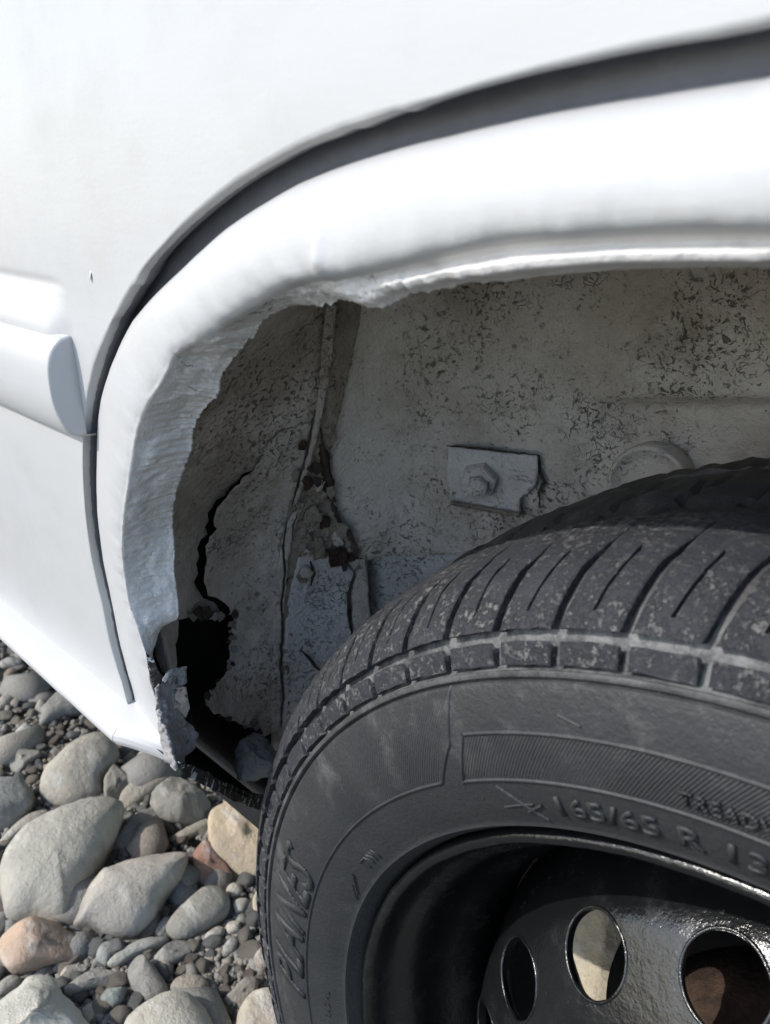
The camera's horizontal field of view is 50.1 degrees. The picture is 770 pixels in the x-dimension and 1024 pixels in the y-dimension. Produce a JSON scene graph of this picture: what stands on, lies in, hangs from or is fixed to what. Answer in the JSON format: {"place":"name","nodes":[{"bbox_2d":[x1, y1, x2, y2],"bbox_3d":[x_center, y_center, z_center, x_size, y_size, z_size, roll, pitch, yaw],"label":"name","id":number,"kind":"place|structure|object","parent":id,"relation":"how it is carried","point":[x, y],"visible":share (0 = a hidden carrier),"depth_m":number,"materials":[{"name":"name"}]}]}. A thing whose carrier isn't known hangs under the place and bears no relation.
{"place":"outdoors","nodes":[
{"label":"outdoors","id":0,"kind":"place"},
{"bbox_2d":[0,640,267,1023],"bbox_3d":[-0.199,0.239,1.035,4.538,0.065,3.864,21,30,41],"label":"gravel","id":1,"kind":"structure","parent":0,"point":[148,837],"depth_m":0.80,"materials":[{"name":"gravel"}]},
{"bbox_2d":[0,965,5,980],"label":"pebble","id":2,"kind":"object","parent":1,"relation":"on","point":[2,970],"visible":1,"depth_m":0.68,"materials":[{"name":"stone"}]},
{"bbox_2d":[0,917,6,937],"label":"pebble","id":3,"kind":"object","parent":1,"relation":"on","point":[2,923],"visible":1,"depth_m":0.72,"materials":[{"name":"stone"}]},
{"bbox_2d":[0,840,10,846],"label":"pebble","id":4,"kind":"object","parent":1,"relation":"on","point":[4,843],"visible":0.73,"depth_m":0.82,"materials":[{"name":"stone"}]},
{"bbox_2d":[0,693,12,710],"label":"stone","id":5,"kind":"object","parent":1,"relation":"on","point":[6,699],"visible":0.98,"depth_m":1.03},
{"bbox_2d":[0,710,12,719],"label":"pebble","id":6,"kind":"object","parent":1,"relation":"on","point":[6,714],"visible":1,"depth_m":1.01,"materials":[{"name":"stone"}]},
{"bbox_2d":[2,668,16,680],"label":"stone","id":7,"kind":"object","parent":1,"relation":"on","point":[11,671],"visible":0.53,"depth_m":1.09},
{"bbox_2d":[0,975,21,995],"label":"stone","id":8,"kind":"object","parent":1,"relation":"on","point":[9,983],"visible":0.98,"depth_m":0.67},
{"bbox_2d":[0,657,23,669],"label":"stone","id":9,"kind":"object","parent":1,"relation":"on","point":[7,663],"visible":0.88,"depth_m":1.11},
{"bbox_2d":[10,715,21,724],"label":"pebble","id":10,"kind":"object","parent":1,"relation":"on","point":[14,720],"visible":1,"depth_m":1.00,"materials":[{"name":"stone"}]},
{"bbox_2d":[0,776,34,838],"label":"stone","id":11,"kind":"object","parent":1,"relation":"on","point":[17,798],"visible":0.94,"depth_m":0.85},
{"bbox_2d":[12,665,23,672],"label":"pebble","id":12,"kind":"object","parent":1,"relation":"on","point":[19,668],"visible":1,"depth_m":1.10,"materials":[{"name":"stone"}]},
{"bbox_2d":[14,772,25,780],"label":"pebble","id":13,"kind":"object","parent":1,"relation":"on","point":[20,775],"visible":0.6,"depth_m":0.91,"materials":[{"name":"stone"}]},
{"bbox_2d":[15,722,31,731],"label":"stone","id":14,"kind":"object","parent":1,"relation":"on","point":[25,725],"visible":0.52,"depth_m":0.98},
{"bbox_2d":[0,810,48,848],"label":"stone","id":15,"kind":"object","parent":1,"relation":"on","point":[12,832],"visible":0.67,"depth_m":0.83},
{"bbox_2d":[9,749,40,772],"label":"stone","id":16,"kind":"object","parent":1,"relation":"on","point":[21,760],"visible":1,"depth_m":0.93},
{"bbox_2d":[22,702,36,709],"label":"pebble","id":17,"kind":"object","parent":1,"relation":"on","point":[28,705],"visible":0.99,"depth_m":1.02,"materials":[{"name":"stone"}]},
{"bbox_2d":[23,971,35,978],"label":"pebble","id":18,"kind":"object","parent":1,"relation":"on","point":[27,974],"visible":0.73,"depth_m":0.68,"materials":[{"name":"stone"}]},
{"bbox_2d":[27,709,36,716],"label":"pebble","id":19,"kind":"object","parent":1,"relation":"on","point":[31,712],"visible":1,"depth_m":1.01,"materials":[{"name":"stone"}]},
{"bbox_2d":[25,774,39,784],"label":"pebble","id":20,"kind":"object","parent":1,"relation":"on","point":[31,779],"visible":0.96,"depth_m":0.90,"materials":[{"name":"stone"}]},
{"bbox_2d":[27,766,37,773],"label":"pebble","id":21,"kind":"object","parent":1,"relation":"on","point":[32,770],"visible":1,"depth_m":0.92,"materials":[{"name":"stone"}]},
{"bbox_2d":[33,787,40,796],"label":"pebble","id":22,"kind":"object","parent":1,"relation":"on","point":[36,791],"visible":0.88,"depth_m":0.89,"materials":[{"name":"stone"}]},
{"bbox_2d":[35,699,45,713],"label":"stone","id":23,"kind":"object","parent":1,"relation":"on","point":[39,704],"visible":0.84,"depth_m":1.02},
{"bbox_2d":[34,743,47,750],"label":"pebble","id":24,"kind":"object","parent":1,"relation":"on","point":[41,747],"visible":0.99,"depth_m":0.95,"materials":[{"name":"stone"}]},
{"bbox_2d":[0,916,86,976],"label":"stone","id":25,"kind":"object","parent":1,"relation":"on","point":[31,943],"visible":1,"depth_m":0.69,"materials":[{"name":"stone"}]},
{"bbox_2d":[0,974,88,1023],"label":"stone","id":26,"kind":"object","parent":1,"relation":"on","point":[38,999],"visible":1,"depth_m":0.62,"materials":[{"name":"stone"}]},
{"bbox_2d":[45,731,54,738],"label":"pebble","id":27,"kind":"object","parent":1,"relation":"on","point":[49,734],"visible":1,"depth_m":0.98,"materials":[{"name":"stone"}]},
{"bbox_2d":[48,718,58,726],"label":"pebble","id":28,"kind":"object","parent":1,"relation":"on","point":[54,723],"visible":1,"depth_m":1.00,"materials":[{"name":"stone"}]},
{"bbox_2d":[48,734,60,745],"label":"pebble","id":29,"kind":"object","parent":1,"relation":"on","point":[54,740],"visible":1,"depth_m":0.96,"materials":[{"name":"stone"}]},
{"bbox_2d":[39,692,80,726],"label":"stone","id":30,"kind":"object","parent":1,"relation":"on","point":[57,705],"visible":0.77,"depth_m":1.01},
{"bbox_2d":[56,723,65,730],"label":"pebble","id":31,"kind":"object","parent":1,"relation":"on","point":[60,726],"visible":1,"depth_m":0.99,"materials":[{"name":"stone"}]},
{"bbox_2d":[0,796,124,929],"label":"stone","id":32,"kind":"object","parent":1,"relation":"on","point":[51,859],"visible":0.91,"depth_m":0.76,"materials":[{"name":"stone"}]},
{"bbox_2d":[56,976,69,994],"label":"pebble","id":33,"kind":"object","parent":1,"relation":"on","point":[63,982],"visible":0.66,"depth_m":0.67,"materials":[{"name":"stone"}]},
{"bbox_2d":[57,954,84,973],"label":"pebble","id":34,"kind":"object","parent":1,"relation":"on","point":[71,961],"visible":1,"depth_m":0.69,"materials":[{"name":"stone"}]},
{"bbox_2d":[66,730,79,739],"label":"pebble","id":35,"kind":"object","parent":1,"relation":"on","point":[72,734],"visible":0.91,"depth_m":0.97,"materials":[{"name":"stone"}]},
{"bbox_2d":[60,964,87,978],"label":"stone","id":36,"kind":"object","parent":1,"relation":"on","point":[67,971],"visible":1,"depth_m":0.69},
{"bbox_2d":[69,924,81,931],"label":"pebble","id":37,"kind":"object","parent":1,"relation":"on","point":[72,927],"visible":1,"depth_m":0.73,"materials":[{"name":"stone"}]},
{"bbox_2d":[70,971,83,981],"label":"pebble","id":38,"kind":"object","parent":1,"relation":"on","point":[74,975],"visible":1,"depth_m":0.68,"materials":[{"name":"stone"}]},
{"bbox_2d":[40,732,118,805],"bbox_3d":[-0.335,0.284,0.905,0.070,0.056,0.089,3,23,8],"label":"stone","id":39,"kind":"object","parent":1,"relation":"on","point":[76,769],"visible":0.87,"depth_m":0.88,"materials":[{"name":"stone"}]},
{"bbox_2d":[72,990,89,1003],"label":"pebble","id":40,"kind":"object","parent":1,"relation":"on","point":[80,997],"visible":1,"depth_m":0.66,"materials":[{"name":"stone"}]},
{"bbox_2d":[81,1003,94,1022],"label":"stone","id":41,"kind":"object","parent":1,"relation":"on","point":[88,1013],"visible":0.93,"depth_m":0.65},
{"bbox_2d":[64,967,115,997],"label":"stone","id":42,"kind":"object","parent":1,"relation":"on","point":[91,979],"visible":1,"depth_m":0.67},
{"bbox_2d":[84,718,97,729],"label":"pebble","id":43,"kind":"object","parent":1,"relation":"on","point":[88,723],"visible":0.51,"depth_m":0.99,"materials":[{"name":"stone"}]},
{"bbox_2d":[86,937,105,958],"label":"pebble","id":44,"kind":"object","parent":1,"relation":"on","point":[95,943],"visible":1,"depth_m":0.70,"materials":[{"name":"stone"}]},
{"bbox_2d":[94,985,105,994],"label":"pebble","id":45,"kind":"object","parent":1,"relation":"on","point":[100,990],"visible":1,"depth_m":0.67,"materials":[{"name":"stone"}]},
{"bbox_2d":[93,995,111,1014],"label":"pebble","id":46,"kind":"object","parent":1,"relation":"on","point":[101,1006],"visible":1,"depth_m":0.65,"materials":[{"name":"stone"}]},
{"bbox_2d":[96,940,111,966],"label":"stone","id":47,"kind":"object","parent":1,"relation":"on","point":[103,955],"visible":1,"depth_m":0.70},
{"bbox_2d":[101,857,111,869],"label":"pebble","id":48,"kind":"object","parent":1,"relation":"on","point":[108,863],"visible":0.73,"depth_m":0.79,"materials":[{"name":"stone"}]},
{"bbox_2d":[100,987,127,1010],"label":"stone","id":49,"kind":"object","parent":1,"relation":"on","point":[113,997],"visible":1,"depth_m":0.66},
{"bbox_2d":[109,849,118,862],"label":"pebble","id":50,"kind":"object","parent":1,"relation":"on","point":[113,855],"visible":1,"depth_m":0.80,"materials":[{"name":"stone"}]},
{"bbox_2d":[104,764,127,798],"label":"stone","id":51,"kind":"object","parent":1,"relation":"on","point":[115,781],"visible":0.88,"depth_m":0.88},
{"bbox_2d":[107,938,126,955],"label":"pebble","id":52,"kind":"object","parent":1,"relation":"on","point":[116,946],"visible":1,"depth_m":0.70,"materials":[{"name":"stone"}]},
{"bbox_2d":[106,971,128,988],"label":"pebble","id":53,"kind":"object","parent":1,"relation":"on","point":[119,979],"visible":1,"depth_m":0.68,"materials":[{"name":"stone"}]},
{"bbox_2d":[108,1005,132,1023],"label":"pebble","id":54,"kind":"object","parent":1,"relation":"on","point":[118,1014],"visible":0.84,"depth_m":0.65,"materials":[{"name":"stone"}]},
{"bbox_2d":[123,751,135,763],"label":"stone","id":55,"kind":"object","parent":1,"relation":"on","point":[128,756],"visible":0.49,"depth_m":0.93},
{"bbox_2d":[73,852,187,939],"bbox_3d":[-0.225,0.347,0.750,0.072,0.062,0.111,21,30,41],"label":"stone","id":56,"kind":"object","parent":1,"relation":"on","point":[125,900],"visible":0.96,"depth_m":0.72,"materials":[{"name":"stone"}]},
{"bbox_2d":[112,808,158,861],"bbox_3d":[-0.253,0.324,0.832,0.021,0.029,0.063,13,26,29],"label":"stone","id":57,"kind":"object","parent":1,"relation":"on","point":[126,832],"visible":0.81,"depth_m":0.82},
{"bbox_2d":[127,991,143,1010],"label":"pebble","id":58,"kind":"object","parent":1,"relation":"on","point":[136,999],"visible":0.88,"depth_m":0.66,"materials":[{"name":"stone"}]},
{"bbox_2d":[107,937,169,967],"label":"stone","id":59,"kind":"object","parent":1,"relation":"on","point":[130,952],"visible":0.99,"depth_m":0.70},
{"bbox_2d":[136,805,147,811],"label":"pebble","id":60,"kind":"object","parent":1,"relation":"on","point":[141,808],"visible":0.83,"depth_m":0.86,"materials":[{"name":"stone"}]},
{"bbox_2d":[119,774,174,809],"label":"stone","id":61,"kind":"object","parent":1,"relation":"on","point":[131,793],"visible":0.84,"depth_m":0.88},
{"bbox_2d":[143,794,150,803],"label":"pebble","id":62,"kind":"object","parent":1,"relation":"on","point":[147,798],"visible":0.88,"depth_m":0.88,"materials":[{"name":"stone"}]},
{"bbox_2d":[127,954,168,1001],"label":"stone","id":63,"kind":"object","parent":1,"relation":"on","point":[146,980],"visible":0.91,"depth_m":0.67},
{"bbox_2d":[142,948,154,956],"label":"pebble","id":64,"kind":"object","parent":1,"relation":"on","point":[145,953],"visible":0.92,"depth_m":0.70,"materials":[{"name":"stone"}]},
{"bbox_2d":[138,912,162,938],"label":"pebble","id":65,"kind":"object","parent":1,"relation":"on","point":[149,930],"visible":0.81,"depth_m":0.72,"materials":[{"name":"stone"}]},
{"bbox_2d":[155,961,168,982],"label":"pebble","id":66,"kind":"object","parent":1,"relation":"on","point":[162,969],"visible":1,"depth_m":0.68,"materials":[{"name":"stone"}]},
{"bbox_2d":[155,916,169,936],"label":"stone","id":67,"kind":"object","parent":1,"relation":"on","point":[160,930],"visible":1,"depth_m":0.72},
{"bbox_2d":[161,906,169,917],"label":"pebble","id":68,"kind":"object","parent":1,"relation":"on","point":[165,910],"visible":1,"depth_m":0.74,"materials":[{"name":"stone"}]},
{"bbox_2d":[124,990,213,1023],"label":"stone","id":69,"kind":"object","parent":1,"relation":"on","point":[175,1007],"visible":1,"depth_m":0.62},
{"bbox_2d":[164,824,175,834],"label":"pebble","id":70,"kind":"object","parent":1,"relation":"on","point":[170,829],"visible":1,"depth_m":0.83,"materials":[{"name":"stone"}]},
{"bbox_2d":[154,940,192,965],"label":"stone","id":71,"kind":"object","parent":1,"relation":"on","point":[176,952],"visible":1,"depth_m":0.70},
{"bbox_2d":[174,823,182,830],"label":"pebble","id":72,"kind":"object","parent":1,"relation":"on","point":[178,826],"visible":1,"depth_m":0.84,"materials":[{"name":"stone"}]},
{"bbox_2d":[150,776,210,825],"bbox_3d":[-0.215,0.304,0.861,0.056,0.044,0.052,21,30,41],"label":"stone","id":73,"kind":"object","parent":1,"relation":"on","point":[173,800],"visible":0.98,"depth_m":0.85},
{"bbox_2d":[176,964,185,974],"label":"pebble","id":74,"kind":"object","parent":1,"relation":"on","point":[180,969],"visible":1,"depth_m":0.69,"materials":[{"name":"stone"}]},
{"bbox_2d":[174,835,188,845],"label":"pebble","id":75,"kind":"object","parent":1,"relation":"on","point":[180,840],"visible":1,"depth_m":0.82,"materials":[{"name":"stone"}]},
{"bbox_2d":[170,819,207,842],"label":"stone","id":76,"kind":"object","parent":1,"relation":"on","point":[191,831],"visible":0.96,"depth_m":0.83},
{"bbox_2d":[170,974,208,989],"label":"stone","id":77,"kind":"object","parent":1,"relation":"on","point":[188,981],"visible":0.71,"depth_m":0.67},
{"bbox_2d":[184,953,198,963],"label":"pebble","id":78,"kind":"object","parent":1,"relation":"on","point":[191,958],"visible":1,"depth_m":0.70,"materials":[{"name":"stone"}]},
{"bbox_2d":[189,939,199,952],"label":"pebble","id":79,"kind":"object","parent":1,"relation":"on","point":[195,945],"visible":1,"depth_m":0.71,"materials":[{"name":"stone"}]},
{"bbox_2d":[166,885,230,940],"bbox_3d":[-0.166,0.359,0.735,0.035,0.030,0.059,21,30,41],"label":"stone","id":80,"kind":"object","parent":1,"relation":"on","point":[206,908],"visible":1,"depth_m":0.73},
{"bbox_2d":[195,957,209,973],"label":"pebble","id":81,"kind":"object","parent":1,"relation":"on","point":[202,964],"visible":1,"depth_m":0.69,"materials":[{"name":"stone"}]},
{"bbox_2d":[198,826,207,835],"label":"pebble","id":82,"kind":"object","parent":1,"relation":"on","point":[202,831],"visible":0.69,"depth_m":0.83,"materials":[{"name":"stone"}]},
{"bbox_2d":[205,949,214,956],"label":"pebble","id":83,"kind":"object","parent":1,"relation":"on","point":[210,953],"visible":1,"depth_m":0.70,"materials":[{"name":"stone"}]},
{"bbox_2d":[191,840,230,884],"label":"stone","id":84,"kind":"object","parent":1,"relation":"on","point":[206,860],"visible":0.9,"depth_m":0.78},
{"bbox_2d":[202,934,222,948],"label":"pebble","id":85,"kind":"object","parent":1,"relation":"on","point":[213,941],"visible":1,"depth_m":0.71,"materials":[{"name":"stone"}]},
{"bbox_2d":[205,926,224,937],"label":"stone","id":86,"kind":"object","parent":1,"relation":"on","point":[219,930],"visible":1,"depth_m":0.72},
{"bbox_2d":[219,963,229,976],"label":"pebble","id":87,"kind":"object","parent":1,"relation":"on","point":[224,969],"visible":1,"depth_m":0.69,"materials":[{"name":"stone"}]},
{"bbox_2d":[219,983,231,996],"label":"pebble","id":88,"kind":"object","parent":1,"relation":"on","point":[225,990],"visible":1,"depth_m":0.67,"materials":[{"name":"stone"}]},
{"bbox_2d":[223,974,230,984],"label":"pebble","id":89,"kind":"object","parent":1,"relation":"on","point":[226,978],"visible":1,"depth_m":0.68,"materials":[{"name":"stone"}]},
{"bbox_2d":[226,900,233,918],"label":"pebble","id":90,"kind":"object","parent":1,"relation":"on","point":[231,913],"visible":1,"depth_m":0.74,"materials":[{"name":"stone"}]},
{"bbox_2d":[223,936,238,952],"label":"stone","id":91,"kind":"object","parent":1,"relation":"on","point":[231,944],"visible":1,"depth_m":0.71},
{"bbox_2d":[207,801,257,881],"bbox_3d":[-0.143,0.322,0.807,0.065,0.067,0.072,1,22,3],"label":"stone","id":92,"kind":"object","parent":1,"relation":"on","point":[232,835],"visible":0.6,"depth_m":0.79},
{"bbox_2d":[229,1001,236,1010],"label":"pebble","id":93,"kind":"object","parent":1,"relation":"on","point":[233,1006],"visible":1,"depth_m":0.66,"materials":[{"name":"stone"}]},
{"bbox_2d":[226,920,240,934],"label":"stone","id":94,"kind":"object","parent":1,"relation":"on","point":[233,927],"visible":1,"depth_m":0.72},
{"bbox_2d":[226,883,242,898],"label":"stone","id":95,"kind":"object","parent":1,"relation":"on","point":[234,890],"visible":1,"depth_m":0.76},
{"bbox_2d":[230,1009,238,1020],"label":"pebble","id":96,"kind":"object","parent":1,"relation":"on","point":[233,1016],"visible":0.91,"depth_m":0.65,"materials":[{"name":"stone"}]},
{"bbox_2d":[234,964,244,973],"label":"pebble","id":97,"kind":"object","parent":1,"relation":"on","point":[238,968],"visible":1,"depth_m":0.69,"materials":[{"name":"stone"}]},
{"bbox_2d":[233,898,248,912],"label":"stone","id":98,"kind":"object","parent":1,"relation":"on","point":[239,905],"visible":1,"depth_m":0.74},
{"bbox_2d":[225,976,258,1008],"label":"stone","id":99,"kind":"object","parent":1,"relation":"on","point":[241,990],"visible":0.83,"depth_m":0.66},
{"bbox_2d":[237,926,252,944],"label":"pebble","id":100,"kind":"object","parent":1,"relation":"on","point":[244,934],"visible":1,"depth_m":0.71,"materials":[{"name":"stone"}]},
{"bbox_2d":[237,872,254,886],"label":"pebble","id":101,"kind":"object","parent":1,"relation":"on","point":[246,879],"visible":1,"depth_m":0.77,"materials":[{"name":"stone"}]},
{"bbox_2d":[244,899,252,913],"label":"pebble","id":102,"kind":"object","parent":1,"relation":"on","point":[249,908],"visible":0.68,"depth_m":0.74,"materials":[{"name":"stone"}]},
{"bbox_2d":[243,969,254,977],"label":"pebble","id":103,"kind":"object","parent":1,"relation":"on","point":[248,972],"visible":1,"depth_m":0.68,"materials":[{"name":"stone"}]},
{"bbox_2d":[238,940,260,958],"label":"pebble","id":104,"kind":"object","parent":1,"relation":"on","point":[248,949],"visible":0.91,"depth_m":0.70,"materials":[{"name":"stone"}]},
{"bbox_2d":[245,910,258,926],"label":"pebble","id":105,"kind":"object","parent":1,"relation":"on","point":[251,919],"visible":0.84,"depth_m":0.73,"materials":[{"name":"stone"}]},
{"bbox_2d":[252,892,256,910],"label":"stone","id":106,"kind":"object","parent":1,"relation":"on","point":[254,902],"visible":0.2,"depth_m":0.74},
{"bbox_2d":[236,987,276,1023],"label":"stone","id":107,"kind":"object","parent":1,"relation":"on","point":[256,1006],"visible":0.68,"depth_m":0.63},
{"bbox_2d":[254,948,264,970],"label":"stone","id":108,"kind":"object","parent":1,"relation":"on","point":[258,960],"visible":0.39,"depth_m":0.69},
{"bbox_2d":[254,974,264,983],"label":"pebble","id":109,"kind":"object","parent":1,"relation":"on","point":[261,978],"visible":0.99,"depth_m":0.68,"materials":[{"name":"stone"}]},
{"bbox_2d":[0,0,769,1023],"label":"car","id":110,"kind":"object","parent":1,"relation":"on","point":[384,426],"visible":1,"depth_m":0.28,"materials":[{"name":"white paint"}]},
{"bbox_2d":[233,732,276,781],"bbox_3d":[-0.076,0.143,0.482,0.026,0.026,0.025,-4,23,-8],"label":"stone","id":111,"kind":"object","parent":110,"relation":"on","point":[254,754],"visible":0.94,"depth_m":0.47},
{"bbox_2d":[573,910,620,1000],"bbox_3d":[0.174,0.375,0.666,0.098,0.068,0.114,2,23,5],"label":"stone","id":112,"kind":"object","parent":1,"relation":"on","point":[597,940],"visible":0.25,"depth_m":0.66,"materials":[{"name":"stone"}]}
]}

